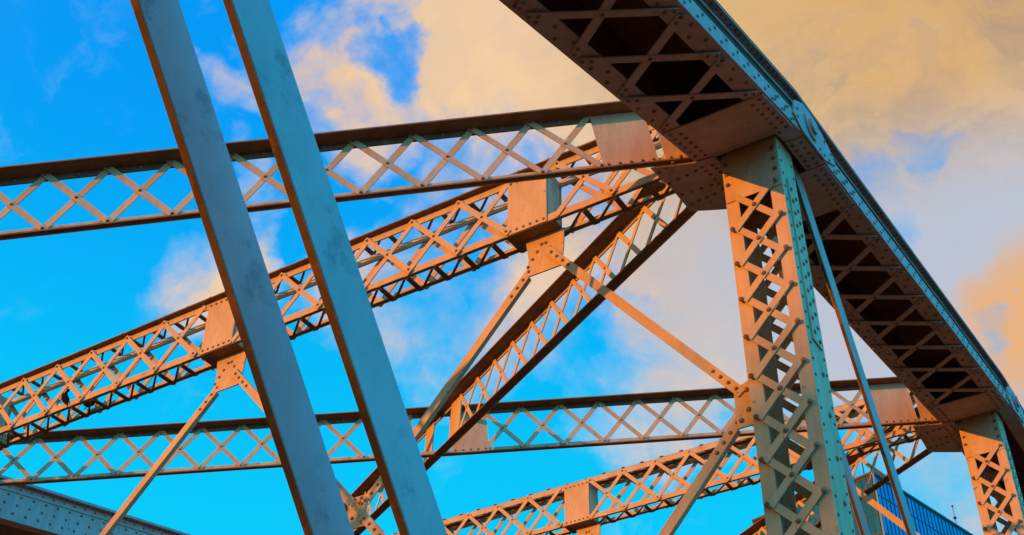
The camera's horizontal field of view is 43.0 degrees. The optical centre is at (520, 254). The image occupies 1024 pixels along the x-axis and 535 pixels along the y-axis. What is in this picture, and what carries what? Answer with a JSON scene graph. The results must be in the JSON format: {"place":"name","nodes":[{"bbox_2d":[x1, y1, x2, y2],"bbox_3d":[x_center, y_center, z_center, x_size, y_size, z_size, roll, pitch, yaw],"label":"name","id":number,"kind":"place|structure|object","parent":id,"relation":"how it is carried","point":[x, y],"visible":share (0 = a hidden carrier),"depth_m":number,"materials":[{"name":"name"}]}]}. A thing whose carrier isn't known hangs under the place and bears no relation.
{"place":"outdoors","nodes":[
{"label":"outdoors","id":0,"kind":"place"},
{"bbox_2d":[0,0,1023,534],"label":"sky","id":1,"kind":"structure","parent":0,"point":[923,100],"materials":[{"name":"blue"}]},
{"bbox_2d":[739,407,931,534],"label":"lateral strut","id":2,"kind":"object","parent":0,"point":[758,527],"visible":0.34,"depth_m":17.37,"materials":[{"name":"paint"}]},
{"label":"bridge road","id":3,"kind":"structure","parent":0,"visible":0},
{"bbox_2d":[720,134,854,534],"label":"laced post","id":4,"kind":"object","parent":3,"relation":"on","point":[760,189],"visible":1,"depth_m":9.02,"materials":[{"name":"metal"}]},
{"bbox_2d":[658,417,740,534],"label":"sway brace","id":5,"kind":"object","parent":4,"relation":"attached to","point":[701,480],"visible":1,"depth_m":8.90,"materials":[{"name":"paint"}]},
{"bbox_2d":[499,0,1023,515],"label":"top chord","id":6,"kind":"object","parent":4,"relation":"on","point":[703,84],"visible":0.88,"depth_m":10.42,"materials":[{"name":"paint"}]},
{"bbox_2d":[130,0,353,534],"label":"eyebar","id":7,"kind":"object","parent":6,"relation":"attached to","point":[258,319],"depth_m":4.26,"materials":[{"name":"paint"}]},
{"bbox_2d":[223,0,446,534],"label":"eyebar","id":8,"kind":"object","parent":6,"relation":"attached to","point":[356,331],"depth_m":4.11,"materials":[{"name":"paint"}]},
{"bbox_2d":[0,123,674,450],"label":"transverse strut","id":9,"kind":"object","parent":6,"relation":"attached to","point":[538,211],"visible":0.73,"depth_m":12.08,"materials":[{"name":"paint"}]},
{"bbox_2d":[58,389,69,406],"bbox_3d":[-4.691,1.484,13.390,0.133,0.239,0.098,-7,-39,9],"label":"pigeon","id":10,"kind":"object","parent":9,"relation":"on","point":[65,398],"visible":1,"depth_m":13.36,"materials":[{"name":"black"}]},
{"bbox_2d":[83,398,97,410],"bbox_3d":[-4.452,1.529,13.402,0.275,0.155,0.117,-21,-43,24],"label":"pigeon","id":11,"kind":"object","parent":9,"relation":"on","point":[86,404],"visible":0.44,"depth_m":13.37,"materials":[{"name":"black"}]},
{"bbox_2d":[0,475,190,534],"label":"top chord","id":12,"kind":"object","parent":9,"relation":"attached to","point":[30,509],"visible":0.88,"depth_m":16.60,"materials":[{"name":"paint"}]},
{"bbox_2d":[99,386,218,534],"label":"sway brace","id":13,"kind":"object","parent":9,"relation":"attached to","point":[158,465],"visible":1,"depth_m":12.20,"materials":[{"name":"paint"}]},
{"bbox_2d":[231,368,385,534],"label":"sway brace","id":14,"kind":"object","parent":9,"relation":"attached to","point":[359,516],"visible":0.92,"depth_m":10.49,"materials":[{"name":"paint"}]},
{"bbox_2d":[365,269,530,501],"bbox_3d":[-0.560,1.047,10.729,1.617,1.810,0.059,-21,-43,24],"label":"sway brace","id":15,"kind":"object","parent":9,"relation":"attached to","point":[467,361],"visible":0.77,"depth_m":10.75,"materials":[{"name":"paint"}]},
{"bbox_2d":[544,246,744,396],"bbox_3d":[0.891,0.469,10.010,1.619,1.988,0.059,-21,-43,24],"label":"sway brace","id":16,"kind":"object","parent":9,"relation":"attached to","point":[689,354],"visible":1,"depth_m":9.87,"materials":[{"name":"paint"}]},
{"bbox_2d":[0,101,693,240],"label":"lateral strut","id":17,"kind":"object","parent":6,"relation":"attached to","point":[623,138],"visible":0.76,"depth_m":10.07,"materials":[{"name":"paint"}]},
{"bbox_2d":[0,377,938,485],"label":"lateral strut","id":18,"kind":"object","parent":6,"relation":"attached to","point":[893,403],"visible":0.73,"depth_m":15.45,"materials":[{"name":"paint"}]},
{"bbox_2d":[344,181,696,534],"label":"lateral strut","id":19,"kind":"object","parent":6,"relation":"attached to","point":[601,244],"visible":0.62,"depth_m":13.31,"materials":[{"name":"paint"}]},
{"bbox_2d":[393,389,938,534],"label":"transverse strut","id":20,"kind":"object","parent":6,"relation":"attached to","point":[583,515],"visible":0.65,"depth_m":17.90,"materials":[{"name":"paint"}]},
{"bbox_2d":[856,487,919,534],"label":"sway brace","id":21,"kind":"object","parent":20,"relation":"attached to","point":[881,509],"visible":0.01,"depth_m":15.80,"materials":[{"name":"paint"}]},
{"bbox_2d":[766,225,870,534],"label":"eyebar","id":22,"kind":"object","parent":6,"relation":"attached to","point":[859,514],"depth_m":10.09,"materials":[{"name":"paint"}]},
{"bbox_2d":[781,140,916,534],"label":"eyebar","id":23,"kind":"object","parent":6,"relation":"attached to","point":[859,371],"visible":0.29,"depth_m":10.15,"materials":[{"name":"paint"}]},
{"bbox_2d":[957,410,1023,534],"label":"laced post","id":24,"kind":"object","parent":3,"relation":"on","point":[984,441],"visible":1,"depth_m":15.23,"materials":[{"name":"metal"}]},
{"bbox_3d":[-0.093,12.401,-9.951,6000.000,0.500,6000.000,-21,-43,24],"label":"ground","id":25,"kind":"structure","parent":0,"visible":0},
{"bbox_2d":[752,471,972,534],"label":"glass tower","id":26,"kind":"structure","parent":25,"relation":"on","point":[927,520],"depth_m":264.21,"materials":[{"name":"glass"}]},
{"bbox_2d":[951,505,956,523],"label":"roof antenna","id":27,"kind":"object","parent":26,"relation":"on","point":[954,517],"visible":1,"depth_m":288.63,"materials":[{"name":"metal"}]}
]}

